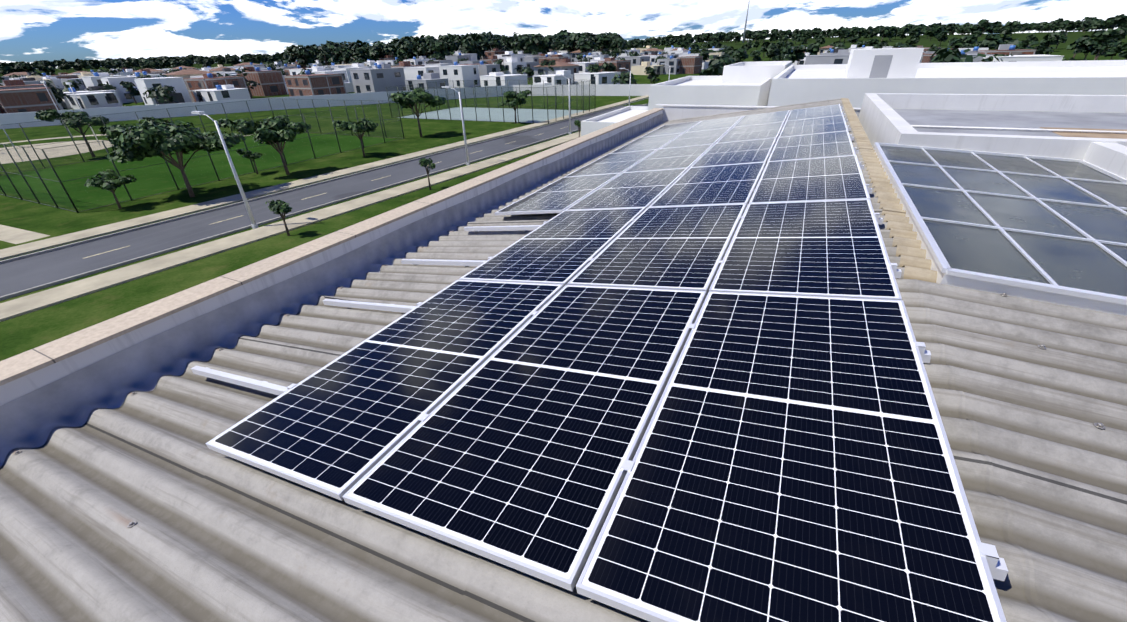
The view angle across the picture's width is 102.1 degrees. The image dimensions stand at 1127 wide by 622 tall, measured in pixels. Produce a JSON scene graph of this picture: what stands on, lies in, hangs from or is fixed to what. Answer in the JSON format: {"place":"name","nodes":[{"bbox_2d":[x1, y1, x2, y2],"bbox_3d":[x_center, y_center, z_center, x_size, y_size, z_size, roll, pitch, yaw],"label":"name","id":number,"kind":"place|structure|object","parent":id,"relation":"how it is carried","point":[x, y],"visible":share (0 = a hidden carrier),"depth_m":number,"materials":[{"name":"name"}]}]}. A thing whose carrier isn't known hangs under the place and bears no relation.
{"place":"outdoors","nodes":[
{"label":"outdoors","id":0,"kind":"place"},
{"bbox_2d":[0,87,60,112],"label":"house","id":1,"kind":"structure","parent":0,"point":[18,100],"depth_m":84.32,"materials":[{"name":"brick"}]},
{"bbox_2d":[26,76,56,88],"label":"house","id":2,"kind":"structure","parent":0,"point":[39,78],"depth_m":133.76,"materials":[{"name":"paint"}]},
{"bbox_2d":[42,76,64,91],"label":"house","id":3,"kind":"structure","parent":0,"point":[57,82],"depth_m":146.07,"materials":[{"name":"paint"}]},
{"bbox_2d":[60,78,87,90],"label":"house","id":4,"kind":"structure","parent":0,"point":[82,88],"depth_m":141.03,"materials":[{"name":"paint"}]},
{"bbox_2d":[66,92,122,108],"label":"house","id":5,"kind":"structure","parent":0,"point":[97,100],"depth_m":106.55,"materials":[{"name":"white paint"}]},
{"bbox_2d":[0,52,284,74],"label":"trees","id":6,"kind":"object","parent":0,"point":[159,62],"visible":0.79,"depth_m":457.46,"materials":[{"name":"plant"}]},
{"bbox_2d":[163,69,216,78],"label":"house","id":7,"kind":"structure","parent":0,"point":[186,74],"depth_m":130.19,"materials":[{"name":"brown tile"}]},
{"bbox_2d":[0,133,395,209],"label":"lawn","id":8,"kind":"structure","parent":0,"point":[156,178],"depth_m":42.95,"materials":[{"name":"green plant"}]},
{"bbox_2d":[0,98,404,212],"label":"park fence posts","id":9,"kind":"object","parent":8,"relation":"on","point":[61,183],"visible":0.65,"depth_m":40.80,"materials":[{"name":"grey"}]},
{"bbox_2d":[192,85,250,101],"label":"house","id":10,"kind":"structure","parent":0,"point":[223,92],"depth_m":105.75,"materials":[{"name":"white paint"}]},
{"bbox_2d":[0,104,647,296],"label":"road","id":11,"kind":"structure","parent":0,"point":[30,272],"depth_m":28.53,"materials":[{"name":"asphalt"}]},
{"bbox_2d":[0,98,647,300],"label":"road kerbs","id":12,"kind":"structure","parent":11,"relation":"on","point":[18,293],"depth_m":28.71,"materials":[{"name":"concrete"}]},
{"bbox_2d":[0,96,648,321],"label":"sidewalks","id":13,"kind":"structure","parent":11,"relation":"on","point":[10,309],"depth_m":27.97,"materials":[{"name":"concrete"}]},
{"bbox_2d":[83,104,643,258],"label":"road centre dashes","id":14,"kind":"object","parent":11,"relation":"on","point":[301,199],"visible":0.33,"depth_m":29.44,"materials":[{"name":"paint"}]},
{"bbox_2d":[0,110,662,405],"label":"parapet wall","id":15,"kind":"structure","parent":0,"point":[24,385],"depth_m":3.96,"materials":[{"name":"concrete"}]},
{"bbox_2d":[0,108,663,385],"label":"wall coping","id":16,"kind":"object","parent":15,"relation":"on","point":[15,367],"visible":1,"depth_m":3.98,"materials":[{"name":"concrete"}]},
{"bbox_2d":[350,64,405,92],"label":"house","id":17,"kind":"structure","parent":0,"point":[381,77],"depth_m":122.04,"materials":[{"name":"paint"}]},
{"bbox_2d":[403,73,448,90],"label":"house","id":18,"kind":"structure","parent":0,"point":[433,78],"depth_m":117.94,"materials":[{"name":"paint"}]},
{"bbox_2d":[480,72,527,86],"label":"house","id":19,"kind":"structure","parent":0,"point":[495,78],"depth_m":125.04,"materials":[{"name":"paint"}]},
{"bbox_2d":[533,70,572,84],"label":"house","id":20,"kind":"structure","parent":0,"point":[549,79],"depth_m":121.96,"materials":[{"name":"paint"}]},
{"bbox_2d":[0,31,1126,360],"bbox_3d":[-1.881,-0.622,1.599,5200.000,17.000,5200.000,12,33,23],"label":"ground","id":21,"kind":"structure","parent":0,"point":[28,331],"depth_m":35.82,"materials":[{"name":"green plant"}]},
{"bbox_2d":[0,80,46,113],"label":"house","id":22,"kind":"structure","parent":21,"relation":"on","point":[13,84],"depth_m":93.43,"materials":[{"name":"brick"}]},
{"bbox_2d":[0,77,47,86],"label":"house","id":23,"kind":"structure","parent":21,"relation":"on","point":[31,80],"depth_m":121.98,"materials":[{"name":"paint"}]},
{"bbox_2d":[45,75,78,78],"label":"house","id":24,"kind":"structure","parent":21,"relation":"on","point":[66,76],"depth_m":168.28,"materials":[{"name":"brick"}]},
{"bbox_2d":[34,107,108,156],"bbox_3d":[-51.489,-19.123,48.864,5.214,5.056,5.765,12,33,23],"label":"tree","id":25,"kind":"object","parent":21,"relation":"on","point":[50,115],"depth_m":47.25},
{"bbox_2d":[61,86,122,108],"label":"house","id":26,"kind":"structure","parent":21,"relation":"on","point":[65,104],"depth_m":110.72,"materials":[{"name":"white paint"}]},
{"bbox_2d":[82,72,125,88],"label":"house","id":27,"kind":"structure","parent":21,"relation":"on","point":[95,80],"depth_m":126.86,"materials":[{"name":"paint"}]},
{"bbox_2d":[84,169,136,208],"bbox_3d":[-30.770,-8.343,31.285,2.918,2.607,2.677,12,33,23],"label":"tree","id":28,"kind":"object","parent":21,"relation":"on","point":[105,181],"depth_m":30.62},
{"bbox_2d":[0,134,248,243],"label":"park paving","id":29,"kind":"structure","parent":21,"relation":"on","point":[13,235],"depth_m":53.37,"materials":[{"name":"concrete"}]},
{"bbox_2d":[100,72,155,102],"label":"house","id":30,"kind":"structure","parent":21,"relation":"on","point":[125,96],"depth_m":118.87,"materials":[{"name":"paint"}]},
{"bbox_2d":[133,69,171,74],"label":"house","id":31,"kind":"structure","parent":21,"relation":"on","point":[147,71],"depth_m":171.32,"materials":[{"name":"brick"}]},
{"bbox_2d":[134,77,191,104],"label":"house","id":32,"kind":"structure","parent":21,"relation":"on","point":[181,95],"depth_m":102.47,"materials":[{"name":"white paint"}]},
{"bbox_2d":[98,117,245,196],"bbox_3d":[-28.295,-11.360,33.431,8.395,5.594,7.340,12,33,23],"label":"tree","id":33,"kind":"object","parent":21,"relation":"on","point":[136,142],"depth_m":31.17,"materials":[{"name":"plant"}]},
{"bbox_2d":[183,73,246,101],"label":"house","id":34,"kind":"structure","parent":21,"relation":"on","point":[209,81],"depth_m":112.98,"materials":[{"name":"brick"}]},
{"bbox_2d":[191,111,258,228],"bbox_3d":[-19.261,-7.915,26.045,1.810,6.420,0.280,12,33,23],"label":"street light","id":35,"kind":"object","parent":21,"relation":"on","point":[254,225],"visible":1,"depth_m":25.68,"materials":[{"name":"silver metal"}]},
{"bbox_2d":[236,149,261,173],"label":"tree","id":36,"kind":"object","parent":21,"relation":"on","point":[255,155],"depth_m":39.47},
{"bbox_2d":[237,67,286,95],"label":"house","id":37,"kind":"structure","parent":21,"relation":"on","point":[272,82],"depth_m":126.91,"materials":[{"name":"brick"}]},
{"bbox_2d":[217,115,310,174],"bbox_3d":[-24.328,-13.949,38.483,4.761,4.886,6.113,12,33,23],"label":"tree","id":38,"kind":"object","parent":21,"relation":"on","point":[265,132],"depth_m":37.36,"materials":[{"name":"plant"}]},
{"bbox_2d":[265,199,292,235],"bbox_3d":[-15.675,-5.232,25.463,1.381,2.149,1.237,12,33,23],"label":"tree","id":39,"kind":"object","parent":21,"relation":"on","point":[273,206],"depth_m":25.04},
{"bbox_2d":[0,80,594,210],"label":"park fence","id":40,"kind":"object","parent":21,"relation":"on","point":[312,124],"visible":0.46,"depth_m":58.12,"materials":[{"name":"grey"}]},
{"bbox_2d":[289,65,333,74],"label":"house","id":41,"kind":"structure","parent":21,"relation":"on","point":[294,71],"depth_m":149.84,"materials":[{"name":"paint"}]},
{"bbox_2d":[284,70,346,96],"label":"house","id":42,"kind":"structure","parent":21,"relation":"on","point":[308,84],"depth_m":110.60,"materials":[{"name":"brick"}]},
{"bbox_2d":[0,84,652,128],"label":"lot walls","id":43,"kind":"structure","parent":21,"relation":"on","point":[22,118],"depth_m":92.12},
{"bbox_2d":[304,66,354,92],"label":"house","id":44,"kind":"structure","parent":21,"relation":"on","point":[349,87],"depth_m":129.92,"materials":[{"name":"paint"}]},
{"bbox_2d":[334,67,368,81],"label":"house","id":45,"kind":"structure","parent":21,"relation":"on","point":[348,74],"depth_m":142.08,"materials":[{"name":"paint"}]},
{"bbox_2d":[332,119,378,156],"bbox_3d":[-20.660,-17.334,45.584,4.657,3.540,3.530,12,33,23],"label":"tree","id":46,"kind":"object","parent":21,"relation":"on","point":[361,126],"depth_m":44.36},
{"bbox_2d":[391,61,424,67],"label":"house","id":47,"kind":"structure","parent":21,"relation":"on","point":[402,64],"depth_m":151.42,"materials":[{"name":"brick"}]},
{"bbox_2d":[388,87,445,136],"bbox_3d":[-17.332,-24.064,55.353,5.474,5.414,5.769,12,33,23],"label":"tree","id":48,"kind":"object","parent":21,"relation":"on","point":[417,95],"depth_m":53.78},
{"bbox_2d":[403,57,430,64],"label":"house","id":49,"kind":"structure","parent":21,"relation":"on","point":[414,61],"depth_m":202.46,"materials":[{"name":"paint"}]},
{"bbox_2d":[404,66,439,79],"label":"house","id":50,"kind":"structure","parent":21,"relation":"on","point":[411,72],"depth_m":136.76,"materials":[{"name":"paint"}]},
{"bbox_2d":[419,158,435,189],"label":"tree","id":51,"kind":"object","parent":21,"relation":"on","point":[423,162],"depth_m":33.12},
{"bbox_2d":[422,61,452,66],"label":"house","id":52,"kind":"structure","parent":21,"relation":"on","point":[434,63],"depth_m":160.83,"materials":[{"name":"paint"}]},
{"bbox_2d":[293,42,614,67],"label":"forest trunks","id":53,"kind":"object","parent":21,"relation":"on","point":[600,50],"depth_m":225.82,"materials":[{"name":"brown plant"}]},
{"bbox_2d":[281,30,626,65],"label":"trees","id":54,"kind":"object","parent":53,"relation":"attached to","point":[479,43],"visible":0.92,"depth_m":226.13,"materials":[{"name":"plant"}]},
{"bbox_2d":[441,86,469,164],"bbox_3d":[-9.425,-16.200,40.070,1.810,6.420,0.280,12,33,23],"label":"street light","id":55,"kind":"object","parent":21,"relation":"on","point":[467,156],"visible":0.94,"depth_m":39.74,"materials":[{"name":"silver metal"}]},
{"bbox_2d":[445,53,470,64],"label":"house","id":56,"kind":"structure","parent":21,"relation":"on","point":[454,58],"depth_m":210.57,"materials":[{"name":"paint"}]},
{"bbox_2d":[439,62,479,87],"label":"house","id":57,"kind":"structure","parent":21,"relation":"on","point":[456,73],"depth_m":134.47,"materials":[{"name":"paint"}]},
{"bbox_2d":[451,51,477,60],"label":"house","id":58,"kind":"structure","parent":21,"relation":"on","point":[473,56],"depth_m":226.01,"materials":[{"name":"paint"}]},
{"bbox_2d":[478,61,499,84],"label":"house","id":59,"kind":"structure","parent":21,"relation":"on","point":[485,69],"depth_m":139.75,"materials":[{"name":"paint"}]},
{"bbox_2d":[480,55,502,63],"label":"house","id":60,"kind":"structure","parent":21,"relation":"on","point":[491,59],"depth_m":189.55,"materials":[{"name":"brick"}]},
{"bbox_2d":[398,107,585,122],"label":"tennis court","id":61,"kind":"object","parent":21,"relation":"on","point":[496,114],"depth_m":75.04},
{"bbox_2d":[386,80,595,123],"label":"court fence posts","id":62,"kind":"object","parent":61,"relation":"on","point":[519,87],"visible":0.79,"depth_m":71.00,"materials":[{"name":"grey"}]},
{"bbox_2d":[484,48,504,58],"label":"house","id":63,"kind":"structure","parent":21,"relation":"on","point":[496,51],"depth_m":234.91,"materials":[{"name":"brick"}]},
{"bbox_2d":[493,58,526,73],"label":"house","id":64,"kind":"structure","parent":21,"relation":"on","point":[510,64],"depth_m":155.01,"materials":[{"name":"paint"}]},
{"bbox_2d":[497,55,524,61],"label":"house","id":65,"kind":"structure","parent":21,"relation":"on","point":[503,57],"depth_m":194.79,"materials":[{"name":"paint"}]},
{"bbox_2d":[498,90,531,122],"bbox_3d":[-6.569,-28.696,63.992,4.811,4.332,4.074,12,33,23],"label":"tree","id":66,"kind":"object","parent":21,"relation":"on","point":[519,99],"depth_m":62.84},
{"bbox_2d":[521,57,538,61],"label":"house","id":67,"kind":"structure","parent":21,"relation":"on","point":[530,59],"depth_m":195.54,"materials":[{"name":"paint"}]},
{"bbox_2d":[526,62,538,77],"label":"house","id":68,"kind":"structure","parent":21,"relation":"on","point":[530,64],"depth_m":167.83,"materials":[{"name":"paint"}]},
{"bbox_2d":[538,54,567,63],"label":"house","id":69,"kind":"structure","parent":21,"relation":"on","point":[556,57],"depth_m":188.03,"materials":[{"name":"brick"}]},
{"bbox_2d":[533,61,578,83],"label":"house","id":70,"kind":"structure","parent":21,"relation":"on","point":[544,69],"depth_m":135.45,"materials":[{"name":"paint"}]},
{"bbox_2d":[555,75,570,133],"bbox_3d":[0.003,-24.409,53.981,1.810,6.420,0.280,12,33,23],"label":"street light","id":71,"kind":"object","parent":21,"relation":"on","point":[569,106],"visible":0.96,"depth_m":53.85,"materials":[{"name":"silver metal"}]},
{"bbox_2d":[570,50,587,61],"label":"house","id":72,"kind":"structure","parent":21,"relation":"on","point":[574,55],"depth_m":228.51,"materials":[{"name":"white paint"}]},
{"bbox_2d":[571,62,597,72],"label":"house","id":73,"kind":"structure","parent":21,"relation":"on","point":[583,66],"depth_m":142.55,"materials":[{"name":"white paint"}]},
{"bbox_2d":[574,72,620,84],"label":"house","id":74,"kind":"structure","parent":21,"relation":"on","point":[600,77],"depth_m":123.02,"materials":[{"name":"white paint"}]},
{"bbox_2d":[111,47,1105,103],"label":"town tree trunks","id":75,"kind":"object","parent":21,"relation":"on","point":[1095,58],"visible":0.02,"depth_m":121.59,"materials":[{"name":"brown plant"}]},
{"bbox_2d":[0,41,1117,103],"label":"trees","id":76,"kind":"object","parent":75,"relation":"attached to","point":[717,64],"visible":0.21,"depth_m":120.45,"materials":[{"name":"plant"}]},
{"bbox_2d":[598,58,630,80],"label":"house","id":77,"kind":"structure","parent":21,"relation":"on","point":[625,64],"depth_m":138.01,"materials":[{"name":"brick"}]},
{"bbox_2d":[620,56,649,65],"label":"house","id":78,"kind":"structure","parent":21,"relation":"on","point":[636,60],"depth_m":177.55,"materials":[{"name":"white paint"}]},
{"bbox_2d":[631,61,663,74],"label":"house","id":79,"kind":"structure","parent":21,"relation":"on","point":[638,70],"depth_m":167.15,"materials":[{"name":"beige paint"}]},
{"bbox_2d":[642,48,664,54],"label":"house","id":80,"kind":"structure","parent":21,"relation":"on","point":[647,52],"depth_m":252.39,"materials":[{"name":"white paint"}]},
{"bbox_2d":[657,56,679,73],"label":"house","id":81,"kind":"structure","parent":21,"relation":"on","point":[673,64],"depth_m":167.05,"materials":[{"name":"white paint"}]},
{"bbox_2d":[677,56,702,73],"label":"house","id":82,"kind":"structure","parent":21,"relation":"on","point":[690,64],"depth_m":166.98,"materials":[{"name":"brick"}]},
{"bbox_2d":[679,51,709,69],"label":"house","id":83,"kind":"structure","parent":21,"relation":"on","point":[704,65],"depth_m":191.67,"materials":[{"name":"white paint"}]},
{"bbox_2d":[722,61,791,105],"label":"neighbour house","id":84,"kind":"structure","parent":21,"relation":"on","point":[752,72],"depth_m":35.19,"materials":[{"name":"white paint"}]},
{"bbox_2d":[805,49,849,64],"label":"house","id":85,"kind":"structure","parent":21,"relation":"on","point":[841,57],"depth_m":112.88,"materials":[{"name":"white paint"}]},
{"bbox_2d":[820,48,849,54],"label":"house","id":86,"kind":"structure","parent":21,"relation":"on","point":[833,51],"depth_m":148.40,"materials":[{"name":"white paint"}]},
{"bbox_2d":[625,14,1126,49],"bbox_3d":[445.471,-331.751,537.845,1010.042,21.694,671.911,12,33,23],"label":"trees","id":87,"kind":"object","parent":21,"relation":"on","point":[1008,28],"visible":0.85,"depth_m":445.92,"materials":[{"name":"plant"}]},
{"bbox_2d":[684,38,1126,64],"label":"forest trunks","id":88,"kind":"object","parent":21,"relation":"on","point":[972,45],"visible":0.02,"depth_m":177.87,"materials":[{"name":"brown plant"}]},
{"bbox_2d":[680,27,1126,63],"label":"trees","id":89,"kind":"object","parent":88,"relation":"on","point":[994,41],"visible":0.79,"depth_m":214.78,"materials":[{"name":"plant"}]},
{"bbox_2d":[921,54,936,62],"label":"house","id":90,"kind":"structure","parent":21,"relation":"on","point":[926,58],"depth_m":127.74,"materials":[{"name":"brick"}]},
{"bbox_2d":[943,50,993,61],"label":"house","id":91,"kind":"structure","parent":21,"relation":"on","point":[978,58],"depth_m":114.17,"materials":[{"name":"white paint"}]},
{"bbox_2d":[965,44,1013,53],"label":"house","id":92,"kind":"structure","parent":21,"relation":"on","point":[975,50],"depth_m":120.64,"materials":[{"name":"white paint"}]},
{"bbox_2d":[978,45,1036,54],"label":"house","id":93,"kind":"structure","parent":21,"relation":"on","point":[1012,50],"depth_m":112.17,"materials":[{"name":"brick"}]},
{"bbox_2d":[983,55,1063,61],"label":"house","id":94,"kind":"structure","parent":21,"relation":"on","point":[1013,58],"depth_m":86.12,"materials":[{"name":"white paint"}]},
{"bbox_2d":[0,0,1126,67],"label":"sky","id":95,"kind":"structure","parent":0,"point":[31,31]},
{"bbox_2d":[581,106,647,135],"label":"neighbour house","id":96,"kind":"structure","parent":0,"point":[591,125],"depth_m":40.53,"materials":[{"name":"white paint"}]},
{"bbox_2d":[648,76,770,109],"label":"neighbour house","id":97,"kind":"structure","parent":0,"point":[700,90],"depth_m":30.34,"materials":[{"name":"white paint"}]},
{"bbox_2d":[655,104,860,120],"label":"house walls","id":98,"kind":"structure","parent":0,"point":[674,111],"depth_m":14.21,"materials":[{"name":"white paint"}]},
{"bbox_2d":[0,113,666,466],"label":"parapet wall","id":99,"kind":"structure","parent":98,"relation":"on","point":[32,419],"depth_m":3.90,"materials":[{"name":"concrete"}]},
{"bbox_2d":[0,99,1057,621],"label":"roof","id":100,"kind":"structure","parent":98,"relation":"on","point":[210,535],"depth_m":1.99,"materials":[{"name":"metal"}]},
{"bbox_2d":[14,101,1105,527],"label":"roof bolts","id":101,"kind":"object","parent":100,"relation":"on","point":[1098,425],"visible":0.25,"depth_m":2.25,"materials":[{"name":"silver metal"}]},
{"bbox_2d":[191,106,1007,580],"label":"panel mounting rails","id":102,"kind":"object","parent":100,"relation":"on","point":[997,566],"visible":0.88,"depth_m":3.19,"materials":[{"name":"metal"}]},
{"bbox_2d":[205,104,1006,621],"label":"solar panel frames","id":103,"kind":"structure","parent":102,"relation":"on","point":[571,582],"depth_m":2.06,"materials":[{"name":"metal"}]},
{"bbox_2d":[209,104,999,621],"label":"solar panels","id":104,"kind":"object","parent":103,"relation":"in","point":[793,462],"visible":1,"depth_m":2.12,"materials":[{"name":"glass"}]},
{"bbox_2d":[841,98,936,282],"bbox_3d":[5.012,-3.010,7.720,0.182,0.064,12.300,12,33,23],"label":"corrugated roof strip","id":105,"kind":"object","parent":100,"relation":"on","point":[914,262],"visible":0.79,"depth_m":4.05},
{"bbox_2d":[913,279,1126,621],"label":"roof","id":106,"kind":"structure","parent":100,"relation":"on","point":[1047,446],"depth_m":1.82,"materials":[{"name":"metal"}]},
{"bbox_2d":[874,142,1126,315],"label":"skylight frame","id":107,"kind":"object","parent":106,"relation":"on","point":[1053,292],"visible":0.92,"depth_m":3.27,"materials":[{"name":"metal"}]},
{"bbox_2d":[880,146,1126,296],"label":"skylight glass","id":108,"kind":"object","parent":107,"relation":"in","point":[1081,264],"visible":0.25,"depth_m":3.83,"materials":[{"name":"glass"}]},
{"bbox_2d":[858,93,1126,178],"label":"roof box walls","id":109,"kind":"structure","parent":98,"relation":"on","point":[881,120],"depth_m":7.58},
{"bbox_2d":[893,109,1126,136],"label":"flat roof","id":110,"kind":"structure","parent":109,"relation":"attached to","point":[1010,119],"depth_m":9.02,"materials":[{"name":"concrete"}]},
{"bbox_2d":[911,125,1126,133],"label":"roof box pipes","id":111,"kind":"object","parent":110,"relation":"on","point":[1030,129],"depth_m":7.93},
{"bbox_2d":[1040,127,1126,138],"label":"roof slab patch","id":112,"kind":"object","parent":110,"relation":"on","point":[1094,135],"visible":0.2,"depth_m":7.54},
{"bbox_2d":[768,48,1126,107],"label":"building","id":113,"kind":"structure","parent":0,"point":[858,76],"depth_m":21.03,"materials":[{"name":"white paint"}]},
{"bbox_3d":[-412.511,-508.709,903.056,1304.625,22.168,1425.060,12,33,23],"label":"forest trunks","id":114,"kind":"structure","parent":0,"visible":0},
{"bbox_2d":[10,34,702,66],"bbox_3d":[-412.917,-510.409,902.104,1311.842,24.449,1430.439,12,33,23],"label":"forest belt crowns","id":115,"kind":"object","parent":114,"relation":"attached to","point":[239,58],"visible":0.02,"depth_m":698.58,"materials":[{"name":"green plant"}]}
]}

